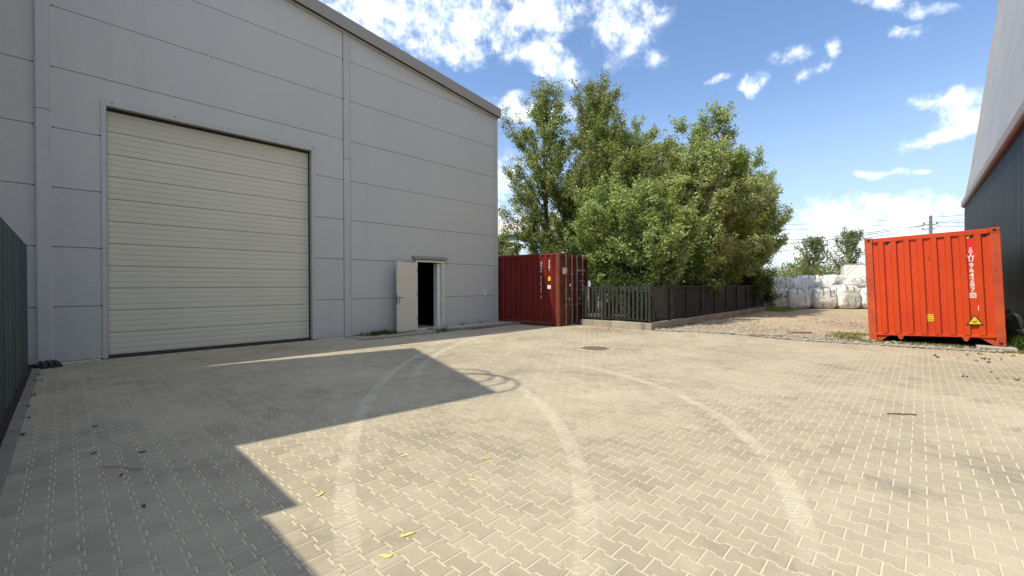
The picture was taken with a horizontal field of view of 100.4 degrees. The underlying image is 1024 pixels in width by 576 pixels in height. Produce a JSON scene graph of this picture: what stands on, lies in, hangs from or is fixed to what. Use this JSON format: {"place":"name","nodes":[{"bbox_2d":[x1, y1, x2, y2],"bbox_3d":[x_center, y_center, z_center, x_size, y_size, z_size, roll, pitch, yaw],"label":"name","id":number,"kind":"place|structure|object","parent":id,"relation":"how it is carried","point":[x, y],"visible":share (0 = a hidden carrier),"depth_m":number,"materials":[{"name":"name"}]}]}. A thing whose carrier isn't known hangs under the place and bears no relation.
{"place":"outdoors","nodes":[
{"label":"outdoors","id":0,"kind":"place"},
{"bbox_2d":[0,368,32,445],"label":"soil strip","id":1,"kind":"object","parent":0,"point":[7,417],"visible":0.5,"depth_m":5.42,"materials":[{"name":"soil"}]},
{"bbox_2d":[0,217,27,422],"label":"fence","id":2,"kind":"object","parent":1,"relation":"on","point":[13,317],"visible":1,"depth_m":5.62,"materials":[{"name":"grey metal"}]},
{"bbox_2d":[0,324,1023,575],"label":"paving","id":3,"kind":"structure","parent":0,"point":[640,452],"depth_m":3.67,"materials":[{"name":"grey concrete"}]},
{"bbox_2d":[19,373,42,435],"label":"grass","id":4,"kind":"structure","parent":3,"relation":"on","point":[21,434],"depth_m":5.37,"materials":[{"name":"green plant"}]},
{"bbox_2d":[37,359,62,368],"bbox_3d":[-8.770,1.443,8.092,0.480,0.100,0.280,0,0,36],"label":"rubber block","id":5,"kind":"object","parent":3,"relation":"on","point":[55,363],"depth_m":7.99,"materials":[{"name":"black rubber"}]},
{"bbox_2d":[379,554,393,558],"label":"yellow leaf","id":6,"kind":"object","parent":3,"relation":"on","point":[385,556],"visible":1,"depth_m":2.36,"materials":[{"name":"yellow plant"}]},
{"bbox_2d":[400,532,415,537],"bbox_3d":[-0.628,1.484,2.574,0.102,0.008,0.024,0,0,-34],"label":"yellow leaf","id":7,"kind":"object","parent":3,"relation":"on","point":[406,534],"visible":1,"depth_m":2.56,"materials":[{"name":"yellow plant"}]},
{"bbox_2d":[347,321,524,339],"bbox_3d":[-1.911,1.439,14.980,1.100,0.185,7.600,0,0,44],"label":"door apron","id":8,"kind":"object","parent":3,"relation":"on","point":[430,330],"depth_m":14.33,"materials":[{"name":"concrete"}]},
{"bbox_2d":[356,329,401,335],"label":"grass","id":9,"kind":"structure","parent":8,"relation":"on","point":[382,332],"depth_m":13.14,"materials":[{"name":"green plant"}]},
{"bbox_2d":[436,327,448,332],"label":"grass","id":10,"kind":"structure","parent":8,"relation":"on","point":[443,329],"depth_m":13.91,"materials":[{"name":"green plant"}]},
{"bbox_2d":[522,323,562,326],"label":"fallen catkins","id":11,"kind":"object","parent":3,"relation":"on","point":[541,324],"visible":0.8,"depth_m":16.26,"materials":[{"name":"brown plant"}]},
{"bbox_2d":[580,346,609,350],"bbox_3d":[1.981,1.460,10.209,0.720,0.061,0.720,0,0,44],"label":"manhole cover","id":12,"kind":"object","parent":3,"relation":"on","point":[597,348],"visible":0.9,"depth_m":10.12,"materials":[{"name":"metal"}]},
{"bbox_2d":[573,327,641,335],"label":"fallen catkins","id":13,"kind":"object","parent":3,"relation":"on","point":[608,329],"visible":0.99,"depth_m":14.14,"materials":[{"name":"brown plant"}]},
{"bbox_2d":[887,413,916,414],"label":"twig","id":14,"kind":"object","parent":3,"relation":"on","point":[903,413],"visible":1,"depth_m":4.90,"materials":[{"name":"brown wood"}]},
{"bbox_2d":[319,0,998,285],"label":"sky","id":15,"kind":"structure","parent":0,"point":[868,111],"materials":[{"name":"blue"}]},
{"bbox_2d":[525,297,1023,353],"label":"dirt yard","id":16,"kind":"structure","parent":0,"point":[854,313],"depth_m":16.10,"materials":[{"name":"beige soil"}]},
{"bbox_2d":[498,226,525,255],"bbox_3d":[-0.644,-1.124,24.467,3.493,5.033,3.428,0,0,-5],"label":"shrub","id":17,"kind":"object","parent":16,"relation":"on","point":[503,250],"visible":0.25,"depth_m":24.56,"materials":[{"name":"green plant"}]},
{"bbox_2d":[498,71,582,253],"bbox_3d":[1.706,-5.074,24.015,5.914,12.917,5.879,0,0,-32],"label":"poplar tree","id":18,"kind":"object","parent":16,"relation":"on","point":[541,113],"visible":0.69,"depth_m":23.25,"materials":[{"name":"green plant"}]},
{"bbox_2d":[498,252,587,326],"bbox_3d":[1.215,0.047,17.472,3.098,2.720,2.392,0,0,36],"label":"rusty container","id":19,"kind":"object","parent":16,"relation":"on","point":[545,288],"visible":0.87,"depth_m":16.42,"materials":[{"name":"red metal"}]},
{"bbox_2d":[560,254,573,323],"bbox_3d":[2.093,0.050,16.153,0.128,2.620,1.109,0,0,36],"label":"cargo door","id":20,"kind":"structure","parent":19,"relation":"in","point":[567,305],"depth_m":16.28,"materials":[{"name":"red metal"}]},
{"bbox_2d":[574,256,587,321],"bbox_3d":[2.749,0.043,17.059,0.128,2.620,1.109,0,0,36],"label":"cargo door","id":21,"kind":"structure","parent":19,"relation":"in","point":[579,264],"depth_m":17.02,"materials":[{"name":"red metal"}]},
{"bbox_2d":[522,124,610,280],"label":"willow tree","id":22,"kind":"object","parent":16,"relation":"on","point":[560,197],"visible":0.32,"depth_m":21.58,"materials":[{"name":"green plant"}]},
{"bbox_2d":[547,67,633,312],"bbox_3d":[4.264,-4.981,22.538,4.898,12.742,5.109,0,0,5],"label":"poplar tree","id":23,"kind":"object","parent":16,"relation":"on","point":[603,101],"visible":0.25,"depth_m":21.92,"materials":[{"name":"green plant"}]},
{"bbox_2d":[560,169,640,319],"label":"willow tree","id":24,"kind":"object","parent":16,"relation":"on","point":[604,203],"visible":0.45,"depth_m":17.40,"materials":[{"name":"green plant"}]},
{"bbox_2d":[571,104,673,313],"bbox_3d":[5.434,-3.830,21.236,5.303,10.431,5.307,0,0,44],"label":"willow tree","id":25,"kind":"object","parent":16,"relation":"on","point":[607,142],"visible":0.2,"depth_m":20.72,"materials":[{"name":"green plant"}]},
{"bbox_2d":[592,253,670,321],"bbox_3d":[4.646,0.033,16.599,3.410,2.742,2.444,0,0,44],"label":"shrub","id":26,"kind":"object","parent":16,"relation":"on","point":[640,277],"visible":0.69,"depth_m":16.23,"materials":[{"name":"green plant"}]},
{"bbox_2d":[583,134,687,316],"bbox_3d":[5.496,-2.805,19.480,4.825,8.400,4.538,0,0,31],"label":"willow tree","id":27,"kind":"object","parent":16,"relation":"on","point":[636,175],"visible":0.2,"depth_m":19.29,"materials":[{"name":"green plant"}]},
{"bbox_2d":[605,114,667,313],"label":"willow tree","id":28,"kind":"object","parent":16,"relation":"on","point":[649,135],"visible":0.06,"depth_m":21.42,"materials":[{"name":"green plant"}]},
{"bbox_2d":[592,169,707,319],"bbox_3d":[5.464,-1.622,17.249,4.354,6.070,5.054,0,0,44],"label":"willow tree","id":29,"kind":"object","parent":16,"relation":"on","point":[659,223],"visible":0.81,"depth_m":16.23,"materials":[{"name":"green plant"}]},
{"bbox_2d":[575,300,758,322],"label":"undergrowth","id":30,"kind":"object","parent":16,"relation":"on","point":[639,315],"visible":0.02,"depth_m":18.92,"materials":[{"name":"green plant"}]},
{"bbox_2d":[708,271,735,285],"bbox_3d":[9.356,-0.053,21.295,2.984,2.827,2.828,0,0,44],"label":"shrub","id":31,"kind":"object","parent":30,"relation":"on","point":[718,278],"visible":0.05,"depth_m":20.92,"materials":[{"name":"green plant"}]},
{"bbox_2d":[732,258,774,309],"bbox_3d":[13.116,-0.267,24.401,2.694,3.198,3.458,0,0,5],"label":"shrub","id":32,"kind":"object","parent":30,"relation":"on","point":[749,280],"visible":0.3,"depth_m":23.25,"materials":[{"name":"green plant"}]},
{"bbox_2d":[663,254,706,319],"bbox_3d":[6.785,-0.053,18.363,3.344,2.881,3.010,0,0,44],"label":"shrub","id":33,"kind":"object","parent":16,"relation":"on","point":[689,280],"visible":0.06,"depth_m":17.30,"materials":[{"name":"green plant"}]},
{"bbox_2d":[672,187,726,315],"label":"willow tree","id":34,"kind":"object","parent":16,"relation":"on","point":[704,246],"visible":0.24,"depth_m":19.02,"materials":[{"name":"green plant"}]},
{"bbox_2d":[657,95,753,264],"bbox_3d":[8.482,-3.801,21.463,6.514,10.374,4.943,0,0,44],"label":"willow tree","id":35,"kind":"object","parent":16,"relation":"on","point":[718,120],"visible":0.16,"depth_m":20.05,"materials":[{"name":"green plant"}]},
{"bbox_2d":[682,261,728,316],"bbox_3d":[8.179,0.017,19.290,3.256,2.723,2.623,0,0,44],"label":"shrub","id":36,"kind":"object","parent":16,"relation":"on","point":[709,281],"visible":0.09,"depth_m":18.62,"materials":[{"name":"green plant"}]},
{"bbox_2d":[652,125,758,266],"bbox_3d":[10.398,-3.716,23.445,4.665,10.151,5.283,0,0,-19],"label":"willow tree","id":37,"kind":"object","parent":16,"relation":"on","point":[748,217],"visible":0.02,"depth_m":22.19,"materials":[{"name":"green plant"}]},
{"bbox_2d":[665,311,761,328],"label":"grass","id":38,"kind":"structure","parent":16,"relation":"on","point":[693,323],"depth_m":17.52,"materials":[{"name":"green plant"}]},
{"bbox_2d":[660,135,767,275],"bbox_3d":[9.190,-2.730,20.690,5.642,8.229,5.000,0,0,44],"label":"willow tree","id":39,"kind":"object","parent":16,"relation":"on","point":[725,207],"visible":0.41,"depth_m":19.11,"materials":[{"name":"green plant"}]},
{"bbox_2d":[718,146,769,312],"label":"green sapling","id":40,"kind":"object","parent":16,"relation":"on","point":[739,164],"visible":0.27,"depth_m":20.77,"materials":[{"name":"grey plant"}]},
{"bbox_2d":[712,211,777,312],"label":"willow tree","id":41,"kind":"object","parent":16,"relation":"on","point":[737,276],"visible":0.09,"depth_m":21.18,"materials":[{"name":"green plant"}]},
{"bbox_2d":[728,167,785,310],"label":"willow tree","id":42,"kind":"object","parent":16,"relation":"on","point":[759,189],"visible":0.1,"depth_m":22.43,"materials":[{"name":"green plant"}]},
{"bbox_2d":[727,142,788,263],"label":"willow tree","id":43,"kind":"object","parent":16,"relation":"on","point":[757,163],"visible":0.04,"depth_m":23.81,"materials":[{"name":"green plant"}]},
{"bbox_2d":[748,252,781,307],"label":"green sapling","id":44,"kind":"object","parent":16,"relation":"on","point":[771,282],"visible":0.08,"depth_m":24.93,"materials":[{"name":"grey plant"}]},
{"bbox_2d":[757,271,781,306],"bbox_3d":[14.770,0.146,25.695,1.822,2.345,2.282,0,0,-28],"label":"shrub","id":45,"kind":"object","parent":16,"relation":"on","point":[768,298],"visible":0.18,"depth_m":25.19,"materials":[{"name":"green plant"}]},
{"bbox_2d":[747,164,793,275],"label":"willow tree","id":46,"kind":"object","parent":16,"relation":"on","point":[776,228],"visible":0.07,"depth_m":25.25,"materials":[{"name":"green plant"}]},
{"bbox_2d":[759,296,787,307],"bbox_3d":[16.396,0.905,26.804,1.321,0.792,1.368,0,0,3],"label":"bulk bag","id":47,"kind":"object","parent":16,"relation":"on","point":[781,302],"visible":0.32,"depth_m":26.17,"materials":[{"name":"white fabric"}]},
{"bbox_2d":[771,287,788,297],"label":"bulk bag","id":48,"kind":"object","parent":47,"relation":"on","point":[780,290],"visible":0.34,"depth_m":26.44,"materials":[{"name":"white fabric"}]},
{"bbox_2d":[761,307,802,311],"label":"grass","id":49,"kind":"structure","parent":16,"relation":"on","point":[778,309],"depth_m":24.07,"materials":[{"name":"green plant"}]},
{"bbox_2d":[786,289,811,308],"bbox_3d":[17.633,0.665,26.605,1.447,1.265,1.364,0,0,-2],"label":"bulk bag","id":50,"kind":"object","parent":16,"relation":"on","point":[798,299],"visible":0.76,"depth_m":26.00,"materials":[{"name":"white fabric"}]},
{"bbox_2d":[787,331,810,332],"bbox_3d":[8.753,1.346,13.013,0.630,0.078,0.080,0,0,16],"label":"plank","id":51,"kind":"object","parent":16,"relation":"on","point":[799,331],"visible":0.93,"depth_m":12.99,"materials":[{"name":"brown wood"}]},
{"bbox_2d":[788,234,840,275],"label":"tree","id":52,"kind":"object","parent":16,"relation":"on","point":[815,252],"visible":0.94,"depth_m":49.89,"materials":[{"name":"green plant"}]},
{"bbox_2d":[807,287,836,308],"bbox_3d":[19.080,0.606,26.405,1.431,1.375,1.414,0,0,2],"label":"bulk bag","id":53,"kind":"object","parent":16,"relation":"on","point":[823,298],"visible":0.76,"depth_m":25.82,"materials":[{"name":"white fabric"}]},
{"bbox_2d":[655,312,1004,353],"bbox_3d":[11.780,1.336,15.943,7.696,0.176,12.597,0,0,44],"label":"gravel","id":54,"kind":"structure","parent":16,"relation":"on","point":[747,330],"depth_m":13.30,"materials":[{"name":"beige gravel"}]},
{"bbox_2d":[748,334,782,336],"bbox_3d":[7.291,1.360,12.270,0.862,0.054,0.072,0,0,23],"label":"plank","id":55,"kind":"object","parent":54,"relation":"on","point":[764,335],"visible":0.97,"depth_m":12.27,"materials":[{"name":"brown wood"}]},
{"bbox_2d":[824,226,865,271],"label":"tree","id":56,"kind":"object","parent":16,"relation":"on","point":[847,250],"visible":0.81,"depth_m":51.12,"materials":[{"name":"green plant"}]},
{"bbox_2d":[830,284,860,308],"bbox_3d":[20.417,0.529,26.304,1.384,1.518,1.374,0,0,-1],"label":"bulk bag","id":57,"kind":"object","parent":16,"relation":"on","point":[847,296],"visible":0.8,"depth_m":25.70,"materials":[{"name":"white fabric"}]},
{"bbox_2d":[825,330,868,340],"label":"grass","id":58,"kind":"structure","parent":16,"relation":"on","point":[838,334],"depth_m":12.14,"materials":[{"name":"green plant"}]},
{"bbox_2d":[840,263,865,277],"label":"box trailer","id":59,"kind":"object","parent":16,"relation":"on","point":[853,270],"visible":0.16,"depth_m":45.18,"materials":[{"name":"white paint"}]},
{"bbox_2d":[858,287,867,308],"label":"bulk bag","id":60,"kind":"object","parent":16,"relation":"on","point":[863,295],"visible":0.25,"depth_m":25.82,"materials":[{"name":"white fabric"}]},
{"bbox_2d":[922,215,937,233],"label":"utility pole","id":61,"kind":"object","parent":16,"relation":"on","point":[930,224],"visible":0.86,"depth_m":44.93,"materials":[{"name":"grey concrete"}]},
{"bbox_2d":[776,226,923,251],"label":"overhead wire","id":62,"kind":"object","parent":61,"relation":"attached to","point":[854,240],"visible":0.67,"depth_m":45.72,"materials":[{"name":"black metal"}]},
{"bbox_2d":[787,225,923,243],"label":"overhead wire","id":63,"kind":"object","parent":61,"relation":"attached to","point":[855,236],"visible":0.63,"depth_m":45.70,"materials":[{"name":"black metal"}]},
{"bbox_2d":[792,225,921,239],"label":"overhead wire","id":64,"kind":"object","parent":61,"relation":"attached to","point":[859,233],"visible":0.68,"depth_m":45.69,"materials":[{"name":"black metal"}]},
{"bbox_2d":[792,220,954,229],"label":"overhead wire","id":65,"kind":"object","parent":61,"relation":"attached to","point":[875,225],"visible":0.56,"depth_m":43.51,"materials":[{"name":"black metal"}]},
{"bbox_2d":[787,215,961,224],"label":"overhead wire","id":66,"kind":"object","parent":61,"relation":"attached to","point":[878,220],"visible":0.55,"depth_m":43.34,"materials":[{"name":"black metal"}]},
{"bbox_2d":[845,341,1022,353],"bbox_3d":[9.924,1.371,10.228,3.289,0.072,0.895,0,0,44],"label":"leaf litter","id":67,"kind":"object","parent":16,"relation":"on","point":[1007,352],"visible":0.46,"depth_m":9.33,"materials":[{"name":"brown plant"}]},
{"bbox_2d":[864,227,1006,345],"bbox_3d":[14.189,-0.027,14.957,2.370,2.700,12.171,-3,-2,41],"label":"shipping container","id":68,"kind":"object","parent":16,"relation":"on","point":[948,285],"visible":0.99,"depth_m":10.31,"materials":[{"name":"orange metal"}]},
{"bbox_2d":[847,339,1023,353],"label":"grass","id":69,"kind":"structure","parent":16,"relation":"on","point":[913,343],"depth_m":10.37,"materials":[{"name":"green plant"}]},
{"bbox_2d":[974,343,1017,351],"bbox_3d":[11.100,1.365,9.807,0.600,0.085,0.900,0,0,44],"label":"support slab","id":70,"kind":"object","parent":16,"relation":"on","point":[987,346],"depth_m":9.59,"materials":[{"name":"concrete"}]},
{"bbox_2d":[1001,329,1023,350],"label":"grass","id":71,"kind":"structure","parent":16,"relation":"on","point":[1014,339],"depth_m":9.68,"materials":[{"name":"green plant"}]},
{"bbox_2d":[1005,313,1023,332],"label":"dark sack","id":72,"kind":"object","parent":16,"relation":"on","point":[1013,321],"visible":0.16,"depth_m":11.20,"materials":[{"name":"plastic"}]},
{"bbox_2d":[1005,308,1010,313],"bbox_3d":[13.210,0.807,11.726,0.731,0.605,0.713,0,0,44],"label":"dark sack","id":73,"kind":"object","parent":72,"relation":"on","point":[1007,310],"visible":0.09,"depth_m":11.37,"materials":[{"name":"plastic"}]},
{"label":"bulk bag","id":74,"kind":"object","parent":16,"relation":"on","visible":0},
{"bbox_2d":[768,277,792,288],"bbox_3d":[17.637,-0.289,27.997,1.187,0.880,1.256,0,0,-14],"label":"bulk bag","id":75,"kind":"object","parent":74,"relation":"on","point":[785,282],"visible":0.58,"depth_m":27.47,"materials":[{"name":"white fabric"}]},
{"bbox_2d":[789,282,808,289],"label":"bulk bag","id":76,"kind":"object","parent":74,"relation":"on","point":[799,285],"visible":0.51,"depth_m":27.11,"materials":[{"name":"white fabric"}]},
{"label":"bulk bag","id":77,"kind":"object","parent":16,"relation":"on","visible":0},
{"bbox_2d":[793,275,820,287],"bbox_3d":[19.488,-0.373,28.215,1.278,0.990,1.409,0,0,6],"label":"bulk bag","id":78,"kind":"object","parent":77,"relation":"on","point":[809,280],"visible":0.62,"depth_m":27.64,"materials":[{"name":"white fabric"}]},
{"bbox_2d":[814,280,832,287],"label":"bulk bag","id":79,"kind":"object","parent":77,"relation":"on","point":[825,283],"visible":0.52,"depth_m":27.28,"materials":[{"name":"white fabric"}]},
{"bbox_2d":[934,352,1019,380],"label":"grass","id":80,"kind":"structure","parent":0,"point":[1018,379],"depth_m":8.42,"materials":[{"name":"green plant"}]},
{"bbox_2d":[961,0,1023,335],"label":"black hall","id":81,"kind":"structure","parent":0,"point":[994,196],"depth_m":15.34,"materials":[{"name":"black metal"}]},
{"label":"bulk bag","id":82,"kind":"object","parent":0,"visible":0},
{"bbox_2d":[844,278,866,287],"bbox_3d":[22.304,-0.290,28.010,1.514,0.726,1.383,0,0,0],"label":"bulk bag","id":83,"kind":"object","parent":82,"relation":"on","point":[859,282],"visible":0.41,"depth_m":27.41,"materials":[{"name":"white fabric"}]},
{"bbox_2d":[820,274,847,284],"bbox_3d":[21.324,-0.502,28.404,1.329,0.792,1.384,0,0,-9],"label":"bulk bag","id":84,"kind":"object","parent":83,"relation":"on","point":[837,279],"visible":0.51,"depth_m":27.81,"materials":[{"name":"white fabric"}]},
{"label":"ground","id":85,"kind":"structure","parent":0,"visible":0},
{"bbox_2d":[0,368,39,495],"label":"fence kerb","id":86,"kind":"structure","parent":85,"relation":"on","point":[8,444],"depth_m":4.48,"materials":[{"name":"concrete"}]},
{"bbox_2d":[0,0,500,367],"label":"grey hall","id":87,"kind":"structure","parent":85,"relation":"on","point":[178,176],"depth_m":10.66,"materials":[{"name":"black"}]},
{"bbox_2d":[396,260,444,331],"bbox_3d":[-3.139,0.234,14.399,0.393,2.370,2.152,0,0,33],"label":"door","id":88,"kind":"structure","parent":87,"relation":"in","point":[406,272],"depth_m":14.12,"materials":[{"name":"beige paint"}]},
{"bbox_2d":[498,210,559,253],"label":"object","id":89,"kind":"structure","parent":85,"relation":"on","point":[511,237],"depth_m":65.70,"materials":[{"name":"concrete"}]},
{"bbox_2d":[580,307,766,330],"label":"wall","id":90,"kind":"structure","parent":85,"relation":"on","point":[651,326],"depth_m":15.61,"materials":[{"name":"concrete"}]},
{"bbox_2d":[583,285,762,322],"bbox_3d":[8.557,0.504,20.304,2.690,1.250,14.245,0,0,44],"label":"slatted fence","id":91,"kind":"object","parent":90,"relation":"on","point":[696,302],"visible":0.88,"depth_m":15.90,"materials":[{"name":"grey metal"}]},
{"bbox_2d":[588,257,862,285],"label":"thicket","id":92,"kind":"object","parent":85,"relation":"on","point":[791,272],"visible":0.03,"depth_m":58.67,"materials":[{"name":"green plant"}]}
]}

